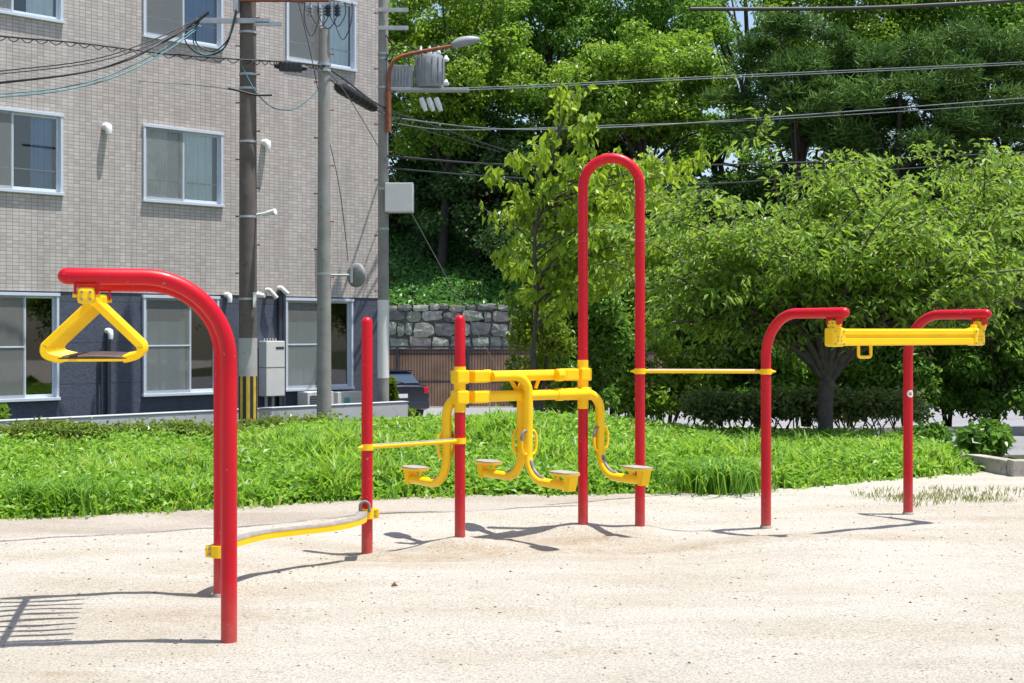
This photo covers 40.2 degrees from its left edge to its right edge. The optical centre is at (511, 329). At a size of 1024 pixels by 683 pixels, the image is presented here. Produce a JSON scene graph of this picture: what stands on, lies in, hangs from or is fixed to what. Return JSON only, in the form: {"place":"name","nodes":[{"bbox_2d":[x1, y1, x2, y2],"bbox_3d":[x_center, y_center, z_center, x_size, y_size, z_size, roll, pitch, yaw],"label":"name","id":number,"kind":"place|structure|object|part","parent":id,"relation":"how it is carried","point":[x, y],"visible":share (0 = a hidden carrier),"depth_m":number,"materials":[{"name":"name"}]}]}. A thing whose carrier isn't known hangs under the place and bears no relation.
{"place":"outdoors","nodes":[
{"label":"outdoors","id":0,"kind":"place"},
{"bbox_2d":[0,402,1023,520],"bbox_3d":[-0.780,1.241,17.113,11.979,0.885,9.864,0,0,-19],"label":"bank grass","id":1,"kind":"structure","parent":0,"point":[502,426],"depth_m":14.00,"materials":[{"name":"green plant"}]},
{"bbox_2d":[0,473,153,518],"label":"grass tuft","id":2,"kind":"object","parent":1,"relation":"on","point":[68,492],"visible":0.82,"depth_m":11.38,"materials":[{"name":"green plant"}]},
{"bbox_2d":[553,439,668,464],"bbox_3d":[0.898,1.308,14.186,1.220,0.347,1.214,0,0,34],"label":"grass tuft","id":3,"kind":"object","parent":1,"relation":"on","point":[615,454],"visible":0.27,"depth_m":14.10,"materials":[{"name":"green plant"}]},
{"bbox_2d":[0,471,1023,682],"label":"sandy ground","id":4,"kind":"structure","parent":0,"point":[677,643],"depth_m":7.85,"materials":[{"name":"beige sand"}]},
{"bbox_2d":[0,504,609,541],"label":"path edging","id":5,"kind":"object","parent":4,"relation":"on","point":[205,527],"visible":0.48,"depth_m":10.87,"materials":[{"name":"concrete"}]},
{"bbox_2d":[0,491,687,538],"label":"gravel path","id":6,"kind":"structure","parent":4,"relation":"on","point":[52,525],"depth_m":11.41,"materials":[{"name":"beige gravel"}]},
{"bbox_2d":[0,487,1021,682],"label":"pebbles","id":7,"kind":"object","parent":4,"relation":"on","point":[560,586],"visible":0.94,"depth_m":8.10,"materials":[{"name":"stone"}]},
{"bbox_2d":[40,153,991,643],"bbox_3d":[0.073,0.222,9.573,7.320,3.157,2.738,0,0,-39],"label":"exercise station","id":8,"kind":"object","parent":4,"relation":"on","point":[90,285],"visible":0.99,"depth_m":10.12,"materials":[{"name":"red paint"}]},
{"bbox_2d":[646,453,795,497],"bbox_3d":[1.902,1.355,13.087,1.420,0.325,1.572,0,0,-32],"label":"grass tuft","id":9,"kind":"object","parent":4,"relation":"on","point":[718,474],"visible":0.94,"depth_m":12.94,"materials":[{"name":"green plant"}]},
{"bbox_2d":[965,454,1023,476],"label":"planter box","id":10,"kind":"object","parent":4,"relation":"on","point":[1012,466],"visible":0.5,"depth_m":14.67,"materials":[{"name":"concrete"}]},
{"bbox_2d":[954,416,1015,457],"bbox_3d":[5.224,1.274,15.484,0.665,0.663,0.685,0,0,22],"label":"shrub","id":11,"kind":"object","parent":10,"relation":"in","point":[989,436],"visible":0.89,"depth_m":15.34,"materials":[{"name":"green plant"}]},
{"bbox_2d":[389,188,1014,308],"bbox_3d":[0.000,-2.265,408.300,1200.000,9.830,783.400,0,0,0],"label":"planted ground","id":12,"kind":"structure","parent":0,"point":[393,278],"depth_m":55.28,"materials":[{"name":"green plant"}]},
{"bbox_2d":[0,403,12,419],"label":"shrub","id":13,"kind":"object","parent":12,"relation":"on","point":[4,409],"visible":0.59,"depth_m":19.94,"materials":[{"name":"green plant"}]},
{"bbox_2d":[0,410,342,441],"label":"hedge","id":14,"kind":"object","parent":12,"relation":"on","point":[67,429],"visible":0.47,"depth_m":18.91,"materials":[{"name":"green plant"}]},
{"bbox_2d":[0,0,377,418],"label":"apartment building","id":15,"kind":"structure","parent":12,"relation":"on","point":[128,170],"depth_m":23.24,"materials":[{"name":"tile"}]},
{"bbox_2d":[0,292,60,401],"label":"window","id":16,"kind":"structure","parent":15,"relation":"in","point":[26,319],"depth_m":22.30,"materials":[{"name":"glass"}]},
{"bbox_2d":[0,107,64,195],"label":"window","id":17,"kind":"structure","parent":15,"relation":"in","point":[31,142],"depth_m":21.79,"materials":[{"name":"glass"}]},
{"bbox_2d":[0,0,64,23],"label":"window","id":18,"kind":"structure","parent":15,"relation":"in","point":[43,10],"depth_m":21.69,"materials":[{"name":"glass"}]},
{"bbox_2d":[142,295,219,396],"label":"window","id":19,"kind":"structure","parent":15,"relation":"in","point":[178,360],"depth_m":23.44,"materials":[{"name":"glass"}]},
{"bbox_2d":[142,123,224,207],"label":"window","id":20,"kind":"structure","parent":15,"relation":"in","point":[183,166],"depth_m":23.38,"materials":[{"name":"glass"}]},
{"bbox_2d":[142,0,224,49],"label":"window","id":21,"kind":"structure","parent":15,"relation":"in","point":[160,17],"depth_m":23.83,"materials":[{"name":"glass"}]},
{"bbox_2d":[259,338,284,406],"bbox_3d":[-4.195,0.772,24.446,0.244,1.262,0.398,0,0,45],"label":"water heater","id":22,"kind":"object","parent":15,"relation":"attached to","point":[272,368],"visible":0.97,"depth_m":24.35,"materials":[{"name":"white metal"}]},
{"bbox_2d":[298,391,333,405],"bbox_3d":[-3.490,1.321,24.896,0.575,0.454,0.308,0,0,-45],"label":"outdoor unit","id":23,"kind":"object","parent":15,"relation":"attached to","point":[307,398],"visible":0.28,"depth_m":24.70,"materials":[{"name":"white metal"}]},
{"bbox_2d":[286,298,354,391],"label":"window","id":24,"kind":"structure","parent":15,"relation":"in","point":[301,313],"depth_m":25.63,"materials":[{"name":"glass"}]},
{"bbox_2d":[285,0,357,71],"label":"window","id":25,"kind":"structure","parent":15,"relation":"in","point":[297,48],"depth_m":25.90,"materials":[{"name":"glass"}]},
{"bbox_2d":[333,391,360,403],"bbox_3d":[-3.029,1.335,25.358,0.550,0.443,0.306,0,0,-45],"label":"outdoor unit","id":26,"kind":"object","parent":15,"relation":"attached to","point":[342,397],"visible":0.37,"depth_m":25.23,"materials":[{"name":"metal"}]},
{"bbox_2d":[0,401,408,428],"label":"wall","id":27,"kind":"structure","parent":12,"relation":"on","point":[390,409],"depth_m":22.78,"materials":[{"name":"concrete"}]},
{"bbox_2d":[197,0,328,423],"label":"utility pole","id":28,"kind":"object","parent":12,"relation":"on","point":[248,21],"visible":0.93,"depth_m":22.08,"materials":[{"name":"concrete"}]},
{"bbox_2d":[139,81,228,89],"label":"overhead cable","id":29,"kind":"object","parent":28,"relation":"attached to","point":[183,84],"visible":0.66,"depth_m":22.47,"materials":[{"name":"black rubber"}]},
{"bbox_2d":[184,10,236,55],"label":"overhead cable","id":30,"kind":"object","parent":28,"relation":"attached to","point":[217,52],"visible":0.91,"depth_m":21.89,"materials":[{"name":"black rubber"}]},
{"bbox_2d":[192,17,233,54],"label":"overhead cable","id":31,"kind":"object","parent":28,"relation":"attached to","point":[210,53],"visible":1,"depth_m":21.82,"materials":[{"name":"rubber"}]},
{"bbox_2d":[189,12,208,25],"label":"cable clamps","id":32,"kind":"object","parent":31,"relation":"attached to","point":[201,17],"visible":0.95,"depth_m":21.77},
{"bbox_2d":[0,21,194,74],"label":"overhead cable","id":33,"kind":"object","parent":32,"relation":"attached to","point":[99,60],"visible":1,"depth_m":20.13,"materials":[{"name":"black rubber"}]},
{"bbox_2d":[0,19,196,71],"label":"overhead cable","id":34,"kind":"object","parent":32,"relation":"attached to","point":[98,57],"visible":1,"depth_m":20.13,"materials":[{"name":"black rubber"}]},
{"bbox_2d":[0,24,198,82],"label":"overhead cable","id":35,"kind":"object","parent":32,"relation":"attached to","point":[98,68],"visible":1,"depth_m":20.12,"materials":[{"name":"black rubber"}]},
{"bbox_2d":[0,25,199,94],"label":"overhead cable","id":36,"kind":"object","parent":32,"relation":"attached to","point":[101,77],"visible":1,"depth_m":20.33,"materials":[{"name":"rubber"}]},
{"bbox_2d":[0,22,199,83],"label":"overhead cable","id":37,"kind":"object","parent":32,"relation":"attached to","point":[186,28],"visible":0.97,"depth_m":20.71,"materials":[{"name":"black rubber"}]},
{"bbox_2d":[0,26,200,97],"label":"overhead cable","id":38,"kind":"object","parent":32,"relation":"attached to","point":[103,80],"visible":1,"depth_m":20.31,"materials":[{"name":"rubber"}]},
{"bbox_2d":[195,12,237,51],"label":"overhead cable","id":39,"kind":"object","parent":28,"relation":"attached to","point":[225,41],"visible":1,"depth_m":21.89,"materials":[{"name":"rubber"}]},
{"bbox_2d":[228,87,271,95],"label":"overhead cable","id":40,"kind":"object","parent":28,"relation":"attached to","point":[241,91],"visible":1,"depth_m":21.96,"materials":[{"name":"black rubber"}]},
{"bbox_2d":[242,66,317,110],"bbox_3d":[-3.662,-3.812,22.185,1.231,0.681,0.103,0,0,-22],"label":"overhead cable","id":41,"kind":"object","parent":28,"relation":"attached to","point":[270,105],"visible":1,"depth_m":22.11,"materials":[{"name":"rubber"}]},
{"bbox_2d":[304,2,365,418],"bbox_3d":[-2.853,-1.717,22.598,0.983,7.433,0.452,0,0,0],"label":"utility pole","id":42,"kind":"object","parent":12,"relation":"on","point":[355,274],"visible":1,"depth_m":22.51,"materials":[{"name":"concrete"}]},
{"bbox_2d":[0,35,323,69],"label":"overhead cable","id":43,"kind":"object","parent":42,"relation":"attached to","point":[149,52],"visible":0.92,"depth_m":21.58,"materials":[{"name":"black rubber"}]},
{"bbox_2d":[274,61,306,72],"bbox_3d":[-3.532,-4.194,22.325,0.526,0.168,0.156,0,0,-8],"label":"splice closure","id":44,"kind":"object","parent":43,"relation":"attached to","point":[295,67],"visible":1,"depth_m":22.26,"materials":[{"name":"black plastic"}]},
{"bbox_2d":[298,2,347,260],"bbox_3d":[-3.064,-3.226,22.749,0.823,4.252,0.119,0,0,0],"label":"overhead cable","id":45,"kind":"object","parent":42,"relation":"attached to","point":[330,144],"visible":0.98,"depth_m":22.73,"materials":[{"name":"black rubber"}]},
{"bbox_2d":[324,72,499,151],"bbox_3d":[-1.720,-4.225,29.260,0.358,0.724,13.770,0,0,10],"label":"overhead cable","id":46,"kind":"object","parent":42,"relation":"attached to","point":[432,132],"visible":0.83,"depth_m":30.65,"materials":[{"name":"black rubber"}]},
{"bbox_2d":[334,81,377,111],"bbox_3d":[-2.641,-3.960,23.800,0.216,0.305,1.682,0,0,17],"label":"splice closure","id":47,"kind":"object","parent":46,"relation":"attached to","point":[360,99],"visible":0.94,"depth_m":23.60,"materials":[{"name":"black plastic"}]},
{"bbox_2d":[326,70,498,369],"bbox_3d":[-1.482,-1.420,33.176,0.406,5.495,21.760,0,0,7],"label":"overhead cable","id":48,"kind":"object","parent":42,"relation":"attached to","point":[411,213],"visible":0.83,"depth_m":26.24,"materials":[{"name":"black rubber"}]},
{"bbox_2d":[324,65,555,168],"bbox_3d":[0.475,-4.273,36.387,1.063,0.625,28.628,0,0,16],"label":"overhead cable","id":49,"kind":"object","parent":42,"relation":"attached to","point":[416,119],"visible":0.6,"depth_m":28.28,"materials":[{"name":"black rubber"}]},
{"bbox_2d":[389,376,398,400],"bbox_3d":[-2.431,1.573,28.195,0.360,1.312,0.403,0,0,0],"label":"shrub","id":50,"kind":"object","parent":12,"relation":"on","point":[393,394],"visible":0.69,"depth_m":28.12,"materials":[{"name":"green plant"}]},
{"bbox_2d":[408,405,417,420],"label":"shrub","id":51,"kind":"object","parent":12,"relation":"on","point":[411,411],"visible":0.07,"depth_m":26.86,"materials":[{"name":"green plant"}]},
{"bbox_2d":[389,53,452,242],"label":"forest tree","id":52,"kind":"object","parent":12,"relation":"on","point":[405,163],"visible":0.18,"depth_m":58.96,"materials":[{"name":"green plant"}]},
{"bbox_2d":[374,0,479,401],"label":"utility pole","id":53,"kind":"object","parent":12,"relation":"on","point":[429,78],"visible":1,"depth_m":25.11,"materials":[{"name":"concrete"}]},
{"bbox_2d":[388,163,977,184],"bbox_3d":[8.560,-4.247,35.214,29.435,2.713,2.958,0,0,-37],"label":"overhead cable","id":54,"kind":"object","parent":53,"relation":"attached to","point":[646,183],"visible":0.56,"depth_m":33.37,"materials":[{"name":"black rubber"}]},
{"bbox_2d":[387,151,1023,165],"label":"overhead cable","id":55,"kind":"object","parent":53,"relation":"attached to","point":[692,164],"visible":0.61,"depth_m":34.52,"materials":[{"name":"black rubber"}]},
{"bbox_2d":[391,64,1021,91],"bbox_3d":[7.576,-5.926,32.768,24.755,3.338,2.653,0,0,-32],"label":"overhead cable","id":56,"kind":"object","parent":53,"relation":"attached to","point":[736,77],"visible":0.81,"depth_m":32.64,"materials":[{"name":"black rubber"}]},
{"bbox_2d":[391,62,1022,90],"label":"overhead cable","id":57,"kind":"object","parent":53,"relation":"attached to","point":[738,75],"visible":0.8,"depth_m":32.44,"materials":[{"name":"black rubber"}]},
{"bbox_2d":[392,103,1021,129],"bbox_3d":[7.668,-5.235,33.283,25.517,3.030,2.956,0,0,-33],"label":"overhead cable","id":58,"kind":"object","parent":53,"relation":"attached to","point":[712,122],"visible":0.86,"depth_m":32.66,"materials":[{"name":"black rubber"}]},
{"bbox_2d":[392,98,1023,129],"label":"overhead cable","id":59,"kind":"object","parent":53,"relation":"attached to","point":[699,122],"visible":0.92,"depth_m":32.23,"materials":[{"name":"black rubber"}]},
{"bbox_2d":[689,0,1023,10],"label":"overhead cable","id":60,"kind":"object","parent":53,"relation":"attached to","point":[845,7],"visible":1,"depth_m":18.55,"materials":[{"name":"grey rubber"}]},
{"bbox_2d":[388,0,547,270],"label":"forest tree","id":61,"kind":"object","parent":12,"relation":"on","point":[479,67],"visible":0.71,"depth_m":55.16,"materials":[{"name":"green plant"}]},
{"bbox_2d":[389,107,563,263],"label":"forest tree","id":62,"kind":"object","parent":12,"relation":"on","point":[468,191],"visible":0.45,"depth_m":55.48,"materials":[{"name":"green plant"}]},
{"bbox_2d":[450,195,618,276],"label":"forest tree","id":63,"kind":"object","parent":12,"relation":"on","point":[501,238],"visible":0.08,"depth_m":53.19,"materials":[{"name":"green plant"}]},
{"bbox_2d":[506,278,577,413],"bbox_3d":[0.517,0.474,24.515,1.270,2.973,1.179,0,0,0],"label":"shrub","id":64,"kind":"object","parent":12,"relation":"on","point":[555,341],"visible":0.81,"depth_m":24.36,"materials":[{"name":"green plant"}]},
{"bbox_2d":[439,0,654,125],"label":"forest tree","id":65,"kind":"object","parent":12,"relation":"on","point":[547,44],"visible":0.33,"depth_m":58.69,"materials":[{"name":"green plant"}]},
{"bbox_2d":[446,53,649,195],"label":"forest tree","id":66,"kind":"object","parent":12,"relation":"on","point":[501,106],"visible":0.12,"depth_m":56.42,"materials":[{"name":"green plant"}]},
{"bbox_2d":[499,227,618,413],"bbox_3d":[1.101,-0.017,30.066,2.777,4.784,2.225,0,0,0],"label":"roadside tree","id":67,"kind":"object","parent":12,"relation":"on","point":[522,254],"visible":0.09,"depth_m":29.66,"materials":[{"name":"green plant"}]},
{"bbox_2d":[536,278,634,413],"bbox_3d":[1.432,0.467,26.060,2.107,3.213,1.360,0,0,0],"label":"shrub","id":68,"kind":"object","parent":12,"relation":"on","point":[608,329],"visible":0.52,"depth_m":25.91,"materials":[{"name":"green plant"}]},
{"bbox_2d":[474,78,710,409],"bbox_3d":[1.246,-1.026,21.574,3.685,5.699,2.243,0,0,0],"label":"sapling tree","id":69,"kind":"object","parent":12,"relation":"on","point":[559,265],"visible":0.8,"depth_m":21.31,"materials":[{"name":"green plant"}]},
{"bbox_2d":[493,140,696,226],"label":"forest tree","id":70,"kind":"object","parent":12,"relation":"on","point":[611,151],"visible":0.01,"depth_m":57.08,"materials":[{"name":"green plant"}]},
{"bbox_2d":[555,236,666,419],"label":"roadside tree","id":71,"kind":"object","parent":12,"relation":"on","point":[649,350],"visible":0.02,"depth_m":30.72,"materials":[{"name":"green plant"}]},
{"bbox_2d":[535,0,741,184],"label":"forest tree","id":72,"kind":"object","parent":12,"relation":"on","point":[662,12],"visible":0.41,"depth_m":59.66,"materials":[{"name":"green plant"}]},
{"bbox_2d":[538,14,739,224],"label":"forest tree","id":73,"kind":"object","parent":12,"relation":"on","point":[637,56],"visible":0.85,"depth_m":53.43,"materials":[{"name":"green plant"}]},
{"bbox_2d":[602,198,733,424],"bbox_3d":[3.147,-0.212,29.459,3.075,5.138,2.445,0,0,0],"label":"roadside tree","id":74,"kind":"object","parent":12,"relation":"on","point":[660,396],"visible":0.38,"depth_m":29.06,"materials":[{"name":"green plant"}]},
{"bbox_2d":[389,346,1017,407],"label":"board fence","id":75,"kind":"object","parent":12,"relation":"on","point":[431,368],"visible":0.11,"depth_m":47.57,"materials":[{"name":"brown wood"}]},
{"bbox_2d":[389,303,1019,348],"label":"stone wall","id":76,"kind":"structure","parent":12,"relation":"on","point":[423,325],"depth_m":51.91,"materials":[{"name":"grey stone"}]},
{"bbox_2d":[656,220,758,426],"bbox_3d":[4.567,0.017,31.039,2.840,4.889,2.362,0,0,0],"label":"roadside tree","id":77,"kind":"object","parent":12,"relation":"on","point":[742,379],"visible":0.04,"depth_m":30.33,"materials":[{"name":"green plant"}]},
{"bbox_2d":[627,170,794,280],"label":"forest tree","id":78,"kind":"object","parent":12,"relation":"on","point":[735,191],"visible":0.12,"depth_m":52.71,"materials":[{"name":"green plant"}]},
{"bbox_2d":[646,102,790,206],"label":"forest tree","id":79,"kind":"object","parent":12,"relation":"on","point":[716,146],"visible":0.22,"depth_m":59.31,"materials":[{"name":"green plant"}]},
{"bbox_2d":[672,0,794,173],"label":"forest tree","id":80,"kind":"object","parent":12,"relation":"on","point":[723,49],"visible":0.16,"depth_m":63.91,"materials":[{"name":"green plant"}]},
{"bbox_2d":[696,213,811,426],"bbox_3d":[5.107,-0.054,29.528,2.662,4.777,2.414,0,0,0],"label":"roadside tree","id":81,"kind":"object","parent":12,"relation":"on","point":[781,375],"visible":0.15,"depth_m":29.25,"materials":[{"name":"green plant"}]},
{"bbox_2d":[562,105,1023,431],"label":"cherry tree","id":82,"kind":"object","parent":12,"relation":"on","point":[908,268],"visible":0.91,"depth_m":18.34,"materials":[{"name":"green plant"}]},
{"bbox_2d":[749,213,860,426],"bbox_3d":[6.489,-0.086,31.029,3.152,5.060,2.439,0,0,0],"label":"roadside tree","id":83,"kind":"object","parent":12,"relation":"on","point":[802,420],"depth_m":30.94,"materials":[{"name":"green plant"}]},
{"bbox_2d":[695,3,918,218],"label":"pine tree","id":84,"kind":"object","parent":12,"relation":"on","point":[790,94],"visible":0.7,"depth_m":50.96,"materials":[{"name":"green plant"}]},
{"bbox_2d":[675,383,944,437],"bbox_3d":[4.213,1.196,19.937,3.765,0.902,1.237,0,0,0],"label":"clipped hedge","id":85,"kind":"object","parent":12,"relation":"on","point":[715,405],"visible":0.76,"depth_m":19.71,"materials":[{"name":"green plant"}]},
{"bbox_2d":[733,132,944,221],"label":"forest tree","id":86,"kind":"object","parent":12,"relation":"on","point":[760,170],"visible":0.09,"depth_m":52.76,"materials":[{"name":"green plant"}]},
{"bbox_2d":[733,0,946,114],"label":"forest tree","id":87,"kind":"object","parent":12,"relation":"on","point":[854,20],"visible":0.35,"depth_m":61.05,"materials":[{"name":"green plant"}]},
{"bbox_2d":[799,214,926,425],"bbox_3d":[7.388,-0.113,30.022,2.896,5.000,2.290,0,0,0],"label":"roadside tree","id":88,"kind":"object","parent":12,"relation":"on","point":[847,373],"visible":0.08,"depth_m":29.46,"materials":[{"name":"green plant"}]},
{"bbox_2d":[758,25,1023,206],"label":"pine tree","id":89,"kind":"object","parent":12,"relation":"on","point":[869,89],"visible":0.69,"depth_m":49.61,"materials":[{"name":"green plant"}]},
{"bbox_2d":[844,200,977,425],"bbox_3d":[8.212,-0.221,29.483,2.561,5.163,2.786,0,0,44],"label":"roadside tree","id":90,"kind":"object","parent":12,"relation":"on","point":[924,370],"visible":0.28,"depth_m":28.96,"materials":[{"name":"green plant"}]},
{"bbox_2d":[884,418,957,443],"bbox_3d":[5.013,1.349,17.149,0.828,0.537,0.692,0,0,0],"label":"shrub","id":91,"kind":"object","parent":12,"relation":"on","point":[936,430],"visible":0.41,"depth_m":17.01,"materials":[{"name":"green plant"}]},
{"bbox_2d":[861,0,1023,141],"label":"forest tree","id":92,"kind":"object","parent":12,"relation":"on","point":[965,12],"visible":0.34,"depth_m":60.17,"materials":[{"name":"green plant"}]},
{"bbox_2d":[887,309,1009,426],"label":"roadside tree","id":93,"kind":"object","parent":12,"relation":"on","point":[948,421],"visible":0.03,"depth_m":30.09,"materials":[{"name":"green plant"}]},
{"bbox_2d":[875,139,1023,336],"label":"cherry tree","id":94,"kind":"object","parent":12,"relation":"on","point":[1015,243],"visible":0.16,"depth_m":24.53,"materials":[{"name":"green plant"}]},
{"bbox_2d":[891,12,1023,339],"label":"pine tree","id":95,"kind":"object","parent":12,"relation":"on","point":[961,38],"visible":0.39,"depth_m":50.19,"materials":[{"name":"green plant"}]},
{"bbox_2d":[911,140,1023,224],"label":"forest tree","id":96,"kind":"object","parent":12,"relation":"on","point":[936,195],"visible":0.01,"depth_m":52.62,"materials":[{"name":"green plant"}]},
{"bbox_2d":[923,191,1023,423],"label":"roadside tree","id":97,"kind":"object","parent":12,"relation":"on","point":[992,369],"visible":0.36,"depth_m":29.01,"materials":[{"name":"green plant"}]},
{"bbox_2d":[974,2,1023,124],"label":"forest tree","id":98,"kind":"object","parent":12,"relation":"on","point":[1016,25],"visible":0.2,"depth_m":59.03,"materials":[{"name":"green plant"}]},
{"bbox_2d":[978,330,1023,413],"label":"roadside tree","id":99,"kind":"object","parent":12,"relation":"on","point":[1021,377],"visible":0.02,"depth_m":30.01,"materials":[{"name":"green plant"}]},
{"bbox_2d":[388,0,1023,180],"label":"sky","id":100,"kind":"structure","parent":0,"point":[739,15],"materials":[{"name":"white"}]},
{"bbox_2d":[418,407,1023,426],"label":"road","id":101,"kind":"structure","parent":0,"point":[1013,419],"depth_m":41.23,"materials":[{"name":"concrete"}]},
{"bbox_2d":[389,369,428,417],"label":"parked car","id":102,"kind":"object","parent":101,"relation":"on","point":[413,391],"visible":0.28,"depth_m":41.15,"materials":[{"name":"paint"}]},
{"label":"rear window","id":103,"kind":"part","parent":102,"relation":"part of","materials":[{"name":"blue glass"}]},
{"bbox_2d":[850,483,1023,507],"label":"sparse sand grass","id":104,"kind":"structure","parent":0,"point":[971,496],"depth_m":12.46,"materials":[{"name":"plant"}]},
{"bbox_2d":[857,435,1023,454],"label":"road","id":105,"kind":"structure","parent":0,"point":[1017,448],"depth_m":18.33,"materials":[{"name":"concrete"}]},
{"bbox_2d":[717,426,1023,435],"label":"road kerb","id":106,"kind":"structure","parent":105,"relation":"on","point":[1017,430],"depth_m":23.94,"materials":[{"name":"concrete"}]}
]}

